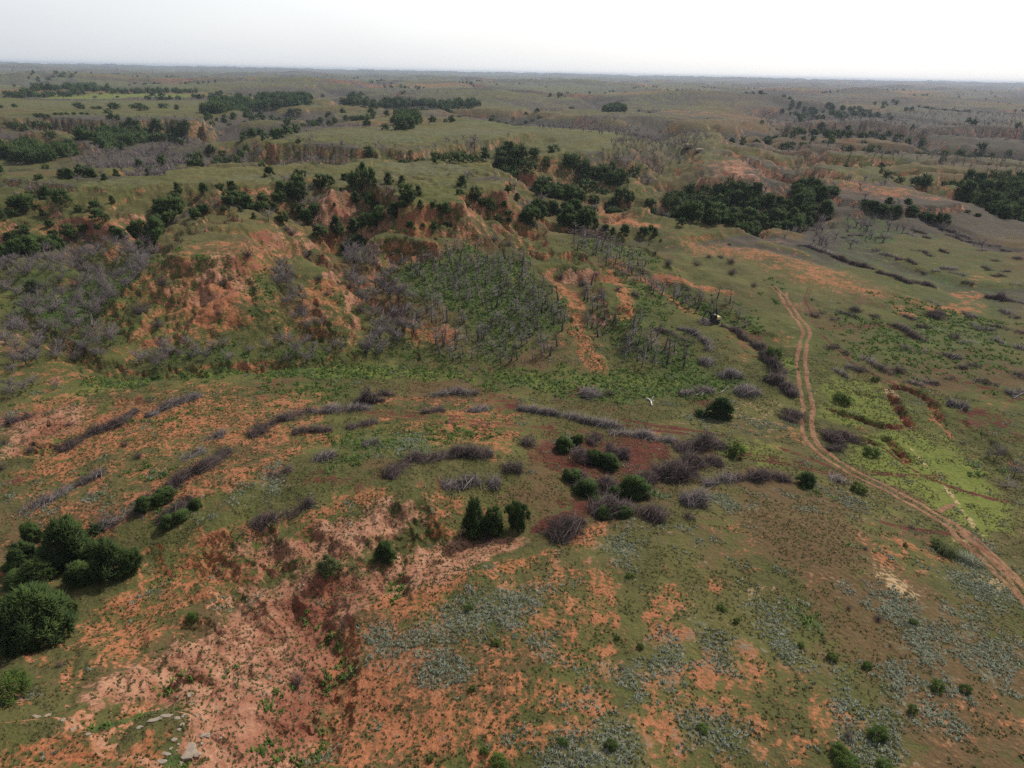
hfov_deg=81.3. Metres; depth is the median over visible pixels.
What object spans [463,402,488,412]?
brush row
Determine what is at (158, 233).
cedar tree
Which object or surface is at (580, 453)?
brush row
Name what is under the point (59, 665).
bare bush
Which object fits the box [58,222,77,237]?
cedar tree
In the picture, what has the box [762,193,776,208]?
cedar tree
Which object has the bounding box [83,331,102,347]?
bare tree
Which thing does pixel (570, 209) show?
cedar tree
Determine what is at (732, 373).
brush row
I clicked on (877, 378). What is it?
green shrub
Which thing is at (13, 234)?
cedar tree
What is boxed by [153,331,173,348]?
bare tree
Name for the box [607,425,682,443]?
brush row
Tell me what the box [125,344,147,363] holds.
bare tree
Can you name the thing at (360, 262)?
bare tree
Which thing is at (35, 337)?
bare tree
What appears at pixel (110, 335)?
bare tree
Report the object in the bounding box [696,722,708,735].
green shrub
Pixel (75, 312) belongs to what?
bare tree
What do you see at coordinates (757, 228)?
cedar tree
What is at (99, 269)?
bare tree
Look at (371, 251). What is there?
bare tree
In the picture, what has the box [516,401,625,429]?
brush row
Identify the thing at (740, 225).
cedar tree
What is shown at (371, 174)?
cedar tree
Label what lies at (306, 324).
bare tree
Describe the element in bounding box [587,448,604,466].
cedar tree
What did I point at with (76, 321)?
bare tree
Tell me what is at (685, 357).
bare tree
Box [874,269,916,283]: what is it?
brush row
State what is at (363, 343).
bare tree
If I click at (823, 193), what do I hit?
cedar tree
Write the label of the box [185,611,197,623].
green shrub
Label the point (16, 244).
cedar tree
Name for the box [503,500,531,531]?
cedar tree
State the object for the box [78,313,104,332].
bare tree
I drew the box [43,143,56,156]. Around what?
cedar tree
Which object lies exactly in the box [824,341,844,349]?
brush heap
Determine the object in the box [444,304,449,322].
bare tree
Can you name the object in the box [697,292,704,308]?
bare tree
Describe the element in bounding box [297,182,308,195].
cedar tree
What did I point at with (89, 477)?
brush row
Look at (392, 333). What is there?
bare tree
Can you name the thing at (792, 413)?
brush row
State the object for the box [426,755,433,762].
green shrub
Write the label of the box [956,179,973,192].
cedar tree
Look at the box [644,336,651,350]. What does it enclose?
bare tree
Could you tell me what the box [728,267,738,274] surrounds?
bare bush
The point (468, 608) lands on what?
green shrub
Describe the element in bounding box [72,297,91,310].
bare tree
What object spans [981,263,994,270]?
brush heap
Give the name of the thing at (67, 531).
cedar tree
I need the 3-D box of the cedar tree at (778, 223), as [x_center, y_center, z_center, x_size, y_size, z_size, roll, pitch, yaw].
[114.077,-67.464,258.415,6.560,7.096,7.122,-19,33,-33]
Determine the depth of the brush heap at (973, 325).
164.72 m
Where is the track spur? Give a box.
[935,503,956,512]
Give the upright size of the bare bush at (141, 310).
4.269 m
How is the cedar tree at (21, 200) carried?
on the ground at (182, 303)
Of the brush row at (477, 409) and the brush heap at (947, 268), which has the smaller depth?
the brush row at (477, 409)
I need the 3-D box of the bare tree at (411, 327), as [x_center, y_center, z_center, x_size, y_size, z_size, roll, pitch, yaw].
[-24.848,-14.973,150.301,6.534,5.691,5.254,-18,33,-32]
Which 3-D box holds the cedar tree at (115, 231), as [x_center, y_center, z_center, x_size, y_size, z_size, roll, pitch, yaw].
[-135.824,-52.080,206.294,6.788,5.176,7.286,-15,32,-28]
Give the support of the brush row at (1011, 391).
on the ground at (182, 303)
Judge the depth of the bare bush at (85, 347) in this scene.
142.09 m
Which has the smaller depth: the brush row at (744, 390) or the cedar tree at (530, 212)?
the brush row at (744, 390)
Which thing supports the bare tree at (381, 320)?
on the ground at (182, 303)
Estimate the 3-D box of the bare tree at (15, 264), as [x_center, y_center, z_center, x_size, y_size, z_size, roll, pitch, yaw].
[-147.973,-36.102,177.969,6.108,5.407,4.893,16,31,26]
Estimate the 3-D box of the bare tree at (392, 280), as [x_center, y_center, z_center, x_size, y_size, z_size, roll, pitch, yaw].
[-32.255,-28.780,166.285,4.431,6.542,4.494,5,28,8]
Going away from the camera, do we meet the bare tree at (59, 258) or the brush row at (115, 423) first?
the brush row at (115, 423)
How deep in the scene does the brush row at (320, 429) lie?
107.52 m
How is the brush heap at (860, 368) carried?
on the ground at (182, 303)
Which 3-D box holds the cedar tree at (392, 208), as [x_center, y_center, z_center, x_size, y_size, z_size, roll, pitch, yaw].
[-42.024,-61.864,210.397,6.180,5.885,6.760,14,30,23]
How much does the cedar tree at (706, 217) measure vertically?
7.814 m
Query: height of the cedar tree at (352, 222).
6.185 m
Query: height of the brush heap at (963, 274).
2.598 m
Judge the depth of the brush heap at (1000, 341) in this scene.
153.97 m
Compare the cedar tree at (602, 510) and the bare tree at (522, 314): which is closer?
the cedar tree at (602, 510)
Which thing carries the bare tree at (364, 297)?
on the ground at (182, 303)
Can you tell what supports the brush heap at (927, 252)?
on the ground at (182, 303)
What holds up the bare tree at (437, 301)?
on the ground at (182, 303)
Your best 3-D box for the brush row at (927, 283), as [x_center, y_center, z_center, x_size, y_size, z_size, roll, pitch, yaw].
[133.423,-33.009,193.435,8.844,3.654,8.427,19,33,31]
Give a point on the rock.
(197, 755)
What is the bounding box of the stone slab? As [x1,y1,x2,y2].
[181,742,196,760]
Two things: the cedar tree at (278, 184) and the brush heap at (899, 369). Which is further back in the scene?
the cedar tree at (278, 184)
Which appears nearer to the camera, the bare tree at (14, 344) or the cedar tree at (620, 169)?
the bare tree at (14, 344)
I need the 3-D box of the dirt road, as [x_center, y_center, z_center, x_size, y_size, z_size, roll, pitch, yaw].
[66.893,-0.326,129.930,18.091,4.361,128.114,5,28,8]
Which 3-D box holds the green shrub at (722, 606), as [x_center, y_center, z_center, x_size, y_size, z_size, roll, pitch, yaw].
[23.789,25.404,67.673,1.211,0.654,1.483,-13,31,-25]
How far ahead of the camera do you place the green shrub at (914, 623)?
66.83 m
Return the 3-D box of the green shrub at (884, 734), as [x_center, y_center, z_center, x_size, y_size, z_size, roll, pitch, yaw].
[31.941,30.479,52.117,2.176,1.313,1.777,-3,28,-8]
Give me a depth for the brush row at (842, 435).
112.15 m
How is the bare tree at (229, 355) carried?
on the ground at (182, 303)
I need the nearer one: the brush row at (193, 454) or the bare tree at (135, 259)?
the brush row at (193, 454)
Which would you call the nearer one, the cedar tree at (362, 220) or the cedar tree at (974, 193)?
the cedar tree at (362, 220)
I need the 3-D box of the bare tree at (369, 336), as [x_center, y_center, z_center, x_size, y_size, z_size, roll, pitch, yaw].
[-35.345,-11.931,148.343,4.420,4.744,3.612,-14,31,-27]
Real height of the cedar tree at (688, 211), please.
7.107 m
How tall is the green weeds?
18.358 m
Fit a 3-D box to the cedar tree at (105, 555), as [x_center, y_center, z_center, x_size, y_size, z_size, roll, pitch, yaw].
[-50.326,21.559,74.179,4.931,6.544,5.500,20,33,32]
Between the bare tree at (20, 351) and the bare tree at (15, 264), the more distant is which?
the bare tree at (15, 264)
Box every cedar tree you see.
[0,145,9,157]
[0,242,21,258]
[0,593,8,610]
[0,593,39,657]
[1,560,19,574]
[1,567,29,593]
[1,581,80,652]
[3,192,40,216]
[3,238,31,255]
[3,539,37,569]
[5,228,17,239]
[8,149,28,163]
[8,580,51,593]
[16,555,59,583]
[18,521,43,542]
[22,235,41,256]
[23,278,40,291]
[35,188,49,199]
[35,512,91,575]
[36,542,70,570]
[37,233,51,242]
[38,184,49,196]
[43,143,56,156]
[46,232,66,246]
[47,588,80,619]
[48,187,74,204]
[58,141,75,156]
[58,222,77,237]
[60,559,92,589]
[77,540,100,566]
[85,535,136,584]
[87,206,104,219]
[109,227,128,239]
[115,546,144,573]
[129,219,146,230]
[132,494,154,513]
[134,239,146,253]
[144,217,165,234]
[146,213,167,226]
[146,215,165,232]
[148,485,178,504]
[149,226,162,245]
[150,196,167,213]
[150,218,163,231]
[158,513,175,529]
[159,192,176,211]
[161,209,177,222]
[167,196,184,213]
[169,508,191,523]
[185,497,202,510]
[195,203,210,214]
[221,189,233,204]
[241,194,254,207]
[274,179,288,194]
[274,209,289,222]
[285,181,293,195]
[289,173,306,186]
[290,186,303,200]
[296,208,312,224]
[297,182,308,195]
[311,225,328,234]
[312,173,325,187]
[328,213,343,237]
[338,241,353,254]
[346,217,359,231]
[348,165,363,192]
[349,233,365,247]
[359,213,369,226]
[359,239,365,246]
[361,190,374,204]
[364,214,377,228]
[365,211,374,225]
[367,165,377,186]
[371,204,384,222]
[372,540,397,565]
[386,199,397,214]
[396,182,417,194]
[441,201,449,214]
[459,495,484,541]
[468,185,481,201]
[479,504,504,539]
[493,156,504,168]
[497,150,506,156]
[501,140,514,150]
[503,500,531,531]
[504,156,514,168]
[517,206,540,224]
[528,206,540,218]
[529,181,539,191]
[531,197,548,215]
[541,184,552,197]
[547,200,562,213]
[551,185,562,195]
[555,208,568,223]
[555,435,575,453]
[560,212,574,226]
[561,467,581,482]
[562,205,575,222]
[567,185,578,199]
[570,434,584,446]
[572,198,580,210]
[572,207,592,228]
[572,478,600,497]
[577,205,596,227]
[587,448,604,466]
[596,505,613,520]
[601,165,610,175]
[601,451,620,471]
[605,485,624,501]
[615,170,629,184]
[615,187,628,199]
[615,504,634,518]
[616,167,626,177]
[618,473,652,501]
[619,223,629,236]
[669,205,682,218]
[676,203,693,218]
[681,197,699,219]
[692,200,703,215]
[696,191,707,200]
[696,194,707,203]
[701,209,714,224]
[703,200,711,211]
[703,207,722,224]
[705,396,734,421]
[707,201,721,220]
[711,201,728,221]
[714,181,726,194]
[717,192,729,198]
[724,187,741,203]
[724,212,738,227]
[725,180,735,191]
[729,206,740,213]
[732,190,744,203]
[736,222,751,233]
[738,206,758,221]
[738,220,754,230]
[741,184,754,196]
[749,181,764,194]
[751,210,766,219]
[752,219,762,228]
[752,224,761,233]
[755,214,769,229]
[759,193,775,204]
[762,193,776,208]
[767,207,778,220]
[770,220,781,228]
[771,209,789,222]
[777,198,794,209]
[780,219,788,229]
[782,221,798,232]
[784,210,791,220]
[788,206,799,219]
[789,186,805,199]
[790,214,803,229]
[791,182,804,193]
[792,192,809,210]
[794,470,818,488]
[795,178,807,186]
[795,213,806,231]
[798,202,818,214]
[804,189,816,201]
[805,210,817,222]
[811,178,823,187]
[813,184,829,192]
[817,185,830,201]
[818,198,835,212]
[818,200,834,213]
[826,185,843,194]
[906,204,920,214]
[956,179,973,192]
[960,168,978,181]
[964,180,978,194]
[965,190,980,202]
[971,197,983,206]
[974,172,988,182]
[974,193,993,206]
[978,179,996,190]
[991,191,1002,199]
[995,204,1015,218]
[996,203,1010,217]
[1002,181,1022,192]
[1004,203,1019,216]
[1007,175,1018,181]
[1012,205,1023,220]
[1018,184,1023,196]
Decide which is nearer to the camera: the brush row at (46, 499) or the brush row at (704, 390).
the brush row at (46, 499)
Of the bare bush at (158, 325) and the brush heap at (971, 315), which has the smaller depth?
the bare bush at (158, 325)
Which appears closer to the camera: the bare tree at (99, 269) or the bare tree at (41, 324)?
the bare tree at (41, 324)
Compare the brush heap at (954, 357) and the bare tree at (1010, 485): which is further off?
the brush heap at (954, 357)
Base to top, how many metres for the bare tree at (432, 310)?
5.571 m
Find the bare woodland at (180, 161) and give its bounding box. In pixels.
[0,91,1023,472]
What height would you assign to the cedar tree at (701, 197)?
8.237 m
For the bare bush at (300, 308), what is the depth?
153.82 m
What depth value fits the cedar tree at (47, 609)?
63.19 m
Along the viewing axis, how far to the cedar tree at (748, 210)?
265.09 m
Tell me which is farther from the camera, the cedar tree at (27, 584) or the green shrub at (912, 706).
the cedar tree at (27, 584)
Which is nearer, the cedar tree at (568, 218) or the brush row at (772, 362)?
the brush row at (772, 362)
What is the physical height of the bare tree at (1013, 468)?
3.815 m
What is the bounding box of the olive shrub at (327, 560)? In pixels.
[316,553,339,578]
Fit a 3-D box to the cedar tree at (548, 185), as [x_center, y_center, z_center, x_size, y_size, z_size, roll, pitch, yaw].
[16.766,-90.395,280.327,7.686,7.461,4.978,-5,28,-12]
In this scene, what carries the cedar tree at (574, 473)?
on the ground at (182, 303)
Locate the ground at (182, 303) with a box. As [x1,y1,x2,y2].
[0,61,1023,767]
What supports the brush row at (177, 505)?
on the ground at (182, 303)
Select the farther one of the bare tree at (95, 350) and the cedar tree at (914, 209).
the cedar tree at (914, 209)
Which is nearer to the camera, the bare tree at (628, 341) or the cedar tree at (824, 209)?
the bare tree at (628, 341)
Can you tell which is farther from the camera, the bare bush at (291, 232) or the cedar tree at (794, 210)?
the cedar tree at (794, 210)
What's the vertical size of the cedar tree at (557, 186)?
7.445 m
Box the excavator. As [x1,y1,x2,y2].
[702,310,720,323]
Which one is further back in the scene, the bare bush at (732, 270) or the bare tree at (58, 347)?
the bare bush at (732, 270)
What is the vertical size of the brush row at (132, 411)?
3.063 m
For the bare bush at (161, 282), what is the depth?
157.68 m
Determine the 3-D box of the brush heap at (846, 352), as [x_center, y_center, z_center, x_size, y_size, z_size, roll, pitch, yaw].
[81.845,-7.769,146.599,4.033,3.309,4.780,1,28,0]
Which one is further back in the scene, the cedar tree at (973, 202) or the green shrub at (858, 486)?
the cedar tree at (973, 202)
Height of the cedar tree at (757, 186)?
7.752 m
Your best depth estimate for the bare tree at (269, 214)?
205.56 m
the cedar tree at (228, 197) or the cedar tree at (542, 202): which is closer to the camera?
the cedar tree at (228, 197)
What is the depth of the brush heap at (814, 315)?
166.17 m
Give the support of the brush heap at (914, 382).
on the ground at (182, 303)
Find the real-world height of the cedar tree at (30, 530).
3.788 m
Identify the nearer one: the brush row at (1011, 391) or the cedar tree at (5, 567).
the cedar tree at (5, 567)
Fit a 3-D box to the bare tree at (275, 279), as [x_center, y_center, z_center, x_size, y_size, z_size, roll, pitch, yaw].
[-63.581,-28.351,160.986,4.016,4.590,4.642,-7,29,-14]
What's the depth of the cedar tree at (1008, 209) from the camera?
276.94 m
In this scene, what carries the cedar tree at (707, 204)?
on the ground at (182, 303)
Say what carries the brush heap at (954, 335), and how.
on the ground at (182, 303)
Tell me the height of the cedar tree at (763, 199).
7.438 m
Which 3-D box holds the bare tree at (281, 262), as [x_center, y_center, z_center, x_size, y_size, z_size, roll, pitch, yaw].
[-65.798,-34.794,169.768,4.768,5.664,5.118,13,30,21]
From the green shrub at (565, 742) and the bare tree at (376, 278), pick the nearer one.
the green shrub at (565, 742)
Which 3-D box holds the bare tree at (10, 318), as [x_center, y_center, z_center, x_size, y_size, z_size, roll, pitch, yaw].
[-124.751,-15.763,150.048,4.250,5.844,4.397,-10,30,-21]
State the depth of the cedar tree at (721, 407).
118.26 m
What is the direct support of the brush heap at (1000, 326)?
on the ground at (182, 303)
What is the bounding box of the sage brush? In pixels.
[0,314,1023,767]
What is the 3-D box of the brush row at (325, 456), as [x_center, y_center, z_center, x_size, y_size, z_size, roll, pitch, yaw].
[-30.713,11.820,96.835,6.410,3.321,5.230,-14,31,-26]
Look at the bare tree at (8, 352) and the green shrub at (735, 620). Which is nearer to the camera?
the green shrub at (735, 620)
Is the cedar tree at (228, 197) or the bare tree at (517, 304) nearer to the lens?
the bare tree at (517, 304)
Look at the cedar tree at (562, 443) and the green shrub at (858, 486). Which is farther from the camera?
the cedar tree at (562, 443)
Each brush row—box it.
[1,410,36,426]
[12,486,73,516]
[52,414,132,452]
[56,466,109,492]
[90,502,144,532]
[113,404,142,418]
[140,441,237,502]
[142,390,205,417]
[150,492,194,524]
[177,442,207,462]
[199,425,227,443]
[239,502,295,534]
[242,405,322,439]
[266,463,292,481]
[280,493,315,519]
[290,422,335,436]
[306,400,372,414]
[309,446,338,463]
[343,414,378,430]
[352,380,387,404]
[357,434,380,446]
[374,440,497,479]
[378,387,395,396]
[416,403,445,415]
[428,384,478,398]
[438,470,502,494]
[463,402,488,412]
[496,457,523,480]
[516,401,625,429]
[516,434,538,448]
[529,511,589,546]
[566,443,604,473]
[568,468,591,488]
[575,381,607,399]
[583,486,639,527]
[584,430,604,445]
[588,470,619,498]
[599,389,617,398]
[600,441,631,462]
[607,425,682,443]
[615,446,728,488]
[627,499,672,527]
[653,326,695,342]
[663,430,733,455]
[673,483,713,513]
[675,326,715,350]
[675,383,715,397]
[677,507,697,521]
[694,315,712,326]
[694,356,722,366]
[699,467,741,487]
[716,366,747,380]
[718,323,758,342]
[730,380,769,399]
[731,463,794,486]
[745,339,798,374]
[760,370,800,397]
[762,405,822,429]
[796,242,834,254]
[816,425,869,448]
[825,439,846,452]
[827,471,850,484]
[830,253,876,269]
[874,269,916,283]
[888,322,928,341]
[912,279,936,287]
[924,307,954,321]
[924,530,972,572]
[946,396,973,410]
[951,546,989,568]
[983,290,1016,302]
[1001,385,1023,398]
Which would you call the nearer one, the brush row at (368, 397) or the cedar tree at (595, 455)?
the cedar tree at (595, 455)
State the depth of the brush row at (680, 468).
97.24 m
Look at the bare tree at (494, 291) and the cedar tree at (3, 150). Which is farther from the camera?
the cedar tree at (3, 150)
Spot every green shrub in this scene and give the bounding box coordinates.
[0,666,33,708]
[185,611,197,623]
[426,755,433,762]
[464,603,472,611]
[468,685,475,692]
[479,745,490,755]
[486,751,508,767]
[490,637,503,646]
[556,736,569,747]
[604,737,618,750]
[625,572,633,577]
[636,643,644,649]
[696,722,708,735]
[716,603,727,612]
[725,440,746,459]
[733,617,740,624]
[764,345,783,359]
[798,641,805,648]
[826,651,839,661]
[829,741,862,767]
[832,390,855,404]
[850,481,868,494]
[860,660,873,670]
[861,447,880,457]
[864,723,890,742]
[871,376,880,381]
[875,758,892,767]
[906,703,918,716]
[908,618,918,625]
[929,538,945,549]
[929,678,945,694]
[958,683,973,694]
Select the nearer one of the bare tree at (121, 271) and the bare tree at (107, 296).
the bare tree at (107, 296)
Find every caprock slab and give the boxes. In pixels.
[147,716,161,721]
[157,758,166,763]
[160,714,172,717]
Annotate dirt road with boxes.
[778,291,1023,605]
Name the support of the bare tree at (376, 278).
on the ground at (182, 303)
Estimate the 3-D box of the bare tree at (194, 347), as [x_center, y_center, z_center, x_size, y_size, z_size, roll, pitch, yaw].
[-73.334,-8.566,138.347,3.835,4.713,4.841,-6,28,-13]
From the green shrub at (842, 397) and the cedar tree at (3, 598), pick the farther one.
the green shrub at (842, 397)
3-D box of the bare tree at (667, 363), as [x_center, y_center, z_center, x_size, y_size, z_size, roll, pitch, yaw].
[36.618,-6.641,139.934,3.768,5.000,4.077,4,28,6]
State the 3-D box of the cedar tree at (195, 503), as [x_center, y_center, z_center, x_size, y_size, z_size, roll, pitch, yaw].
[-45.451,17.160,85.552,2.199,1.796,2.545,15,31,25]
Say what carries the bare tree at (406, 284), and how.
on the ground at (182, 303)
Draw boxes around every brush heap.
[805,312,822,318]
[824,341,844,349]
[831,366,853,380]
[836,309,857,317]
[839,347,851,355]
[844,360,859,370]
[849,305,863,311]
[852,365,868,373]
[860,355,877,362]
[862,360,896,375]
[868,313,880,318]
[878,250,899,257]
[890,365,909,374]
[893,343,914,350]
[895,257,917,264]
[898,312,920,319]
[903,376,924,387]
[909,348,929,353]
[911,226,928,233]
[911,376,935,385]
[915,267,929,274]
[915,320,935,329]
[918,249,935,256]
[928,378,941,386]
[935,350,955,356]
[936,247,952,253]
[939,265,958,269]
[943,233,963,240]
[945,331,962,339]
[946,269,966,275]
[947,350,963,359]
[951,230,973,238]
[956,337,974,344]
[956,363,969,369]
[958,279,974,284]
[964,310,979,318]
[965,361,979,367]
[969,322,983,328]
[970,374,988,382]
[973,326,996,331]
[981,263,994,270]
[982,379,1000,386]
[985,321,1012,330]
[989,333,1005,344]
[990,273,1005,276]
[993,308,1017,314]
[1008,342,1023,350]
[1011,328,1023,334]
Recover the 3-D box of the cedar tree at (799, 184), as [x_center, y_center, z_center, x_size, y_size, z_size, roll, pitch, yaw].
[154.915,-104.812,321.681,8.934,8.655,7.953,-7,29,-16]
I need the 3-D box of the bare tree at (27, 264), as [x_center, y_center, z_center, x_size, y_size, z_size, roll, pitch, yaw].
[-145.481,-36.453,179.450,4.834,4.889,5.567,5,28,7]
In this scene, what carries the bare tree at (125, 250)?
on the ground at (182, 303)
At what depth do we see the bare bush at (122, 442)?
101.06 m
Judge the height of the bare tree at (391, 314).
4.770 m
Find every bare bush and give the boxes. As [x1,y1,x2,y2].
[0,461,7,469]
[23,446,35,452]
[54,662,62,669]
[73,341,91,350]
[120,440,132,447]
[126,301,151,314]
[134,450,144,457]
[148,317,166,327]
[154,274,173,286]
[240,247,254,257]
[286,669,312,692]
[288,229,297,234]
[293,299,310,311]
[313,274,322,279]
[351,300,368,312]
[457,528,466,537]
[477,531,492,542]
[554,270,565,279]
[632,288,641,295]
[661,258,672,265]
[726,255,735,263]
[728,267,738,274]
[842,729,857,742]
[872,612,885,622]
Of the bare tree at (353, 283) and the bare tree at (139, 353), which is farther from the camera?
the bare tree at (353, 283)
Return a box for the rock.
[193,751,200,758]
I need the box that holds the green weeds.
[1,237,1023,767]
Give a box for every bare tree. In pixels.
[0,309,19,318]
[0,315,17,330]
[0,327,12,342]
[0,371,15,390]
[0,377,25,396]
[2,252,15,265]
[2,255,24,269]
[2,334,23,349]
[3,284,20,298]
[4,347,17,362]
[5,310,22,325]
[8,344,33,364]
[9,317,28,333]
[12,376,30,391]
[13,264,32,276]
[13,297,30,309]
[14,299,35,313]
[16,343,30,354]
[19,292,39,307]
[21,257,36,267]
[21,345,41,362]
[22,333,43,349]
[23,329,43,344]
[25,305,46,317]
[25,336,38,347]
[29,317,51,332]
[32,278,53,291]
[32,323,48,335]
[40,295,65,311]
[41,299,58,312]
[41,313,60,331]
[47,253,65,262]
[48,339,64,353]
[51,334,64,349]
[53,281,66,294]
[62,302,78,318]
[63,311,87,328]
[64,344,81,361]
[67,336,87,352]
[68,288,83,300]
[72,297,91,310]
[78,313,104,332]
[81,300,96,314]
[83,324,98,336]
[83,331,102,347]
[85,299,102,316]
[87,292,106,305]
[91,265,105,273]
[92,348,105,356]
[95,321,117,337]
[96,278,113,291]
[97,285,116,303]
[100,323,119,344]
[106,284,118,299]
[111,266,128,275]
[117,242,134,256]
[118,275,132,286]
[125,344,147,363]
[126,245,139,255]
[126,252,144,261]
[127,349,148,364]
[133,252,147,265]
[133,259,149,269]
[145,347,162,361]
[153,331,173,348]
[154,342,172,356]
[178,334,192,347]
[188,339,200,354]
[195,342,211,358]
[220,349,234,361]
[258,204,274,220]
[269,273,282,285]
[271,257,287,266]
[272,328,288,343]
[275,268,293,283]
[284,279,297,295]
[285,341,302,353]
[296,348,317,362]
[297,309,309,320]
[297,316,314,330]
[340,249,352,265]
[341,268,361,282]
[345,242,356,249]
[345,244,358,256]
[350,275,366,290]
[354,252,368,266]
[357,287,372,304]
[357,333,375,352]
[359,341,373,351]
[361,241,376,256]
[362,327,377,340]
[365,267,385,286]
[367,302,381,317]
[369,315,381,326]
[370,317,388,340]
[372,307,391,327]
[374,336,389,350]
[381,285,394,297]
[382,256,399,274]
[383,302,398,317]
[384,318,401,336]
[390,274,401,285]
[390,285,404,295]
[390,325,403,343]
[393,313,408,327]
[395,286,411,298]
[396,283,410,292]
[396,314,411,326]
[398,303,411,312]
[402,312,422,333]
[408,300,423,319]
[425,304,436,322]
[426,288,437,306]
[431,294,442,306]
[431,328,440,343]
[438,331,446,347]
[443,337,454,355]
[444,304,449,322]
[449,327,462,340]
[450,279,458,292]
[456,308,466,320]
[485,284,499,298]
[511,298,520,316]
[514,265,529,281]
[516,305,528,321]
[522,296,537,311]
[531,293,545,308]
[534,335,552,352]
[580,307,594,325]
[586,296,600,309]
[600,249,612,264]
[620,264,629,278]
[621,342,635,353]
[622,334,636,347]
[627,320,637,340]
[637,346,650,367]
[644,323,658,337]
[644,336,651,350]
[646,332,657,348]
[649,279,660,293]
[651,341,662,354]
[662,346,674,364]
[663,332,674,350]
[669,286,679,300]
[680,337,689,358]
[680,347,690,365]
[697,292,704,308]
[734,303,749,318]
[992,441,1010,457]
[994,473,1020,487]
[1005,458,1023,475]
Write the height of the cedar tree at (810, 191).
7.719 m
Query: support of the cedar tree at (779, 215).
on the ground at (182, 303)
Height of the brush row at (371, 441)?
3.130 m
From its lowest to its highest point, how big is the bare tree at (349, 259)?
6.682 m
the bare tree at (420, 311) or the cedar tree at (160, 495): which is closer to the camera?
the cedar tree at (160, 495)
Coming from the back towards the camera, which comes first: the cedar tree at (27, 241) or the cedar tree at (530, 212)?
the cedar tree at (530, 212)
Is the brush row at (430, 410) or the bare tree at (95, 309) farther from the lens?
the bare tree at (95, 309)
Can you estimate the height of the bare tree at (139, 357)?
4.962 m
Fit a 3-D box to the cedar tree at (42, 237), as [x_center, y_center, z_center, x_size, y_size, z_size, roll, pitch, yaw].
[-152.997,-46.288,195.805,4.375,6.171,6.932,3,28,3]
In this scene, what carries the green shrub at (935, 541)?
on the ground at (182, 303)
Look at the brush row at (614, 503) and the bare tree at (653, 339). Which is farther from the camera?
the bare tree at (653, 339)
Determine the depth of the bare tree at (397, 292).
162.39 m
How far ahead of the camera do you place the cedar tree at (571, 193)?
277.46 m
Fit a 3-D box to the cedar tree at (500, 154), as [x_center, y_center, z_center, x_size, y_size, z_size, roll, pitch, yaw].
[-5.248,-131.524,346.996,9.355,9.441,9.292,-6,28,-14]
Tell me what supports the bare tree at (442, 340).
on the ground at (182, 303)
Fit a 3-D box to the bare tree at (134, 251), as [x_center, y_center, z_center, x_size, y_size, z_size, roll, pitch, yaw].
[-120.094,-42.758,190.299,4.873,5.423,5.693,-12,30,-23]
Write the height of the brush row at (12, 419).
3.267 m
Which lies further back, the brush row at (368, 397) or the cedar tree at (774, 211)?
the cedar tree at (774, 211)
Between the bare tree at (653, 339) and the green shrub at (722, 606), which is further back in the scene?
the bare tree at (653, 339)
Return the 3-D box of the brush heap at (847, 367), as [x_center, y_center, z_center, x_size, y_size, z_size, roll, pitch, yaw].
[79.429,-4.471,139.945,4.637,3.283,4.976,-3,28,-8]
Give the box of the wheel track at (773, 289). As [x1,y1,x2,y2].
[769,286,791,306]
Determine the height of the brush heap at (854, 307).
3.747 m
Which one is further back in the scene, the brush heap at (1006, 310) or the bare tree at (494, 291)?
the brush heap at (1006, 310)
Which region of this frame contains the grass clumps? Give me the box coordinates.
[2,415,916,767]
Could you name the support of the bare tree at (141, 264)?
on the ground at (182, 303)
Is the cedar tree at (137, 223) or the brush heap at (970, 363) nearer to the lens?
the brush heap at (970, 363)
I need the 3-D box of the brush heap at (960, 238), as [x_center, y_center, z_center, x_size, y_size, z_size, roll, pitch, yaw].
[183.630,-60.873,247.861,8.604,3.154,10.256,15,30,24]
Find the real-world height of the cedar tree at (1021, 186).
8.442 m
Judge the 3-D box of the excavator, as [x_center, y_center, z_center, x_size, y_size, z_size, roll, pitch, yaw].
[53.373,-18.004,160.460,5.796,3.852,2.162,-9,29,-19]
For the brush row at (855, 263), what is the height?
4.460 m
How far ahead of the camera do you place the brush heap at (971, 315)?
169.84 m
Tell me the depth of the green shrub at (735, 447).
103.68 m
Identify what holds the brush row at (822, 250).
on the ground at (182, 303)
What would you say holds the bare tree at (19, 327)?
on the ground at (182, 303)
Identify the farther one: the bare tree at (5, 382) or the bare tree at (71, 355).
the bare tree at (71, 355)
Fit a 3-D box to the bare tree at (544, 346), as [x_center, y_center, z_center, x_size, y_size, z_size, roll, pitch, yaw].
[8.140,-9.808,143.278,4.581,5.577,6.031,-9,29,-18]
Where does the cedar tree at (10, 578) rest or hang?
on the ground at (182, 303)
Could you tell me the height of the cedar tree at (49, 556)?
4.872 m
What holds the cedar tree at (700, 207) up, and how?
on the ground at (182, 303)
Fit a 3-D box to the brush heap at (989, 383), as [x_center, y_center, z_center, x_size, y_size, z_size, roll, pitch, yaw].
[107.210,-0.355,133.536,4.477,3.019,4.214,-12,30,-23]
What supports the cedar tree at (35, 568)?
on the ground at (182, 303)
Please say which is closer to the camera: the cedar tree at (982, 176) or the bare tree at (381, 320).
the bare tree at (381, 320)
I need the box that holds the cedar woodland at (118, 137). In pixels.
[0,69,1023,536]
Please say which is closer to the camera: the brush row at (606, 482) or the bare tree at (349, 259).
the brush row at (606, 482)
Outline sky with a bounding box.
[0,0,1023,82]
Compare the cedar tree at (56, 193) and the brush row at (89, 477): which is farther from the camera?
the cedar tree at (56, 193)
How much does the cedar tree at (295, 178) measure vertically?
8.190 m

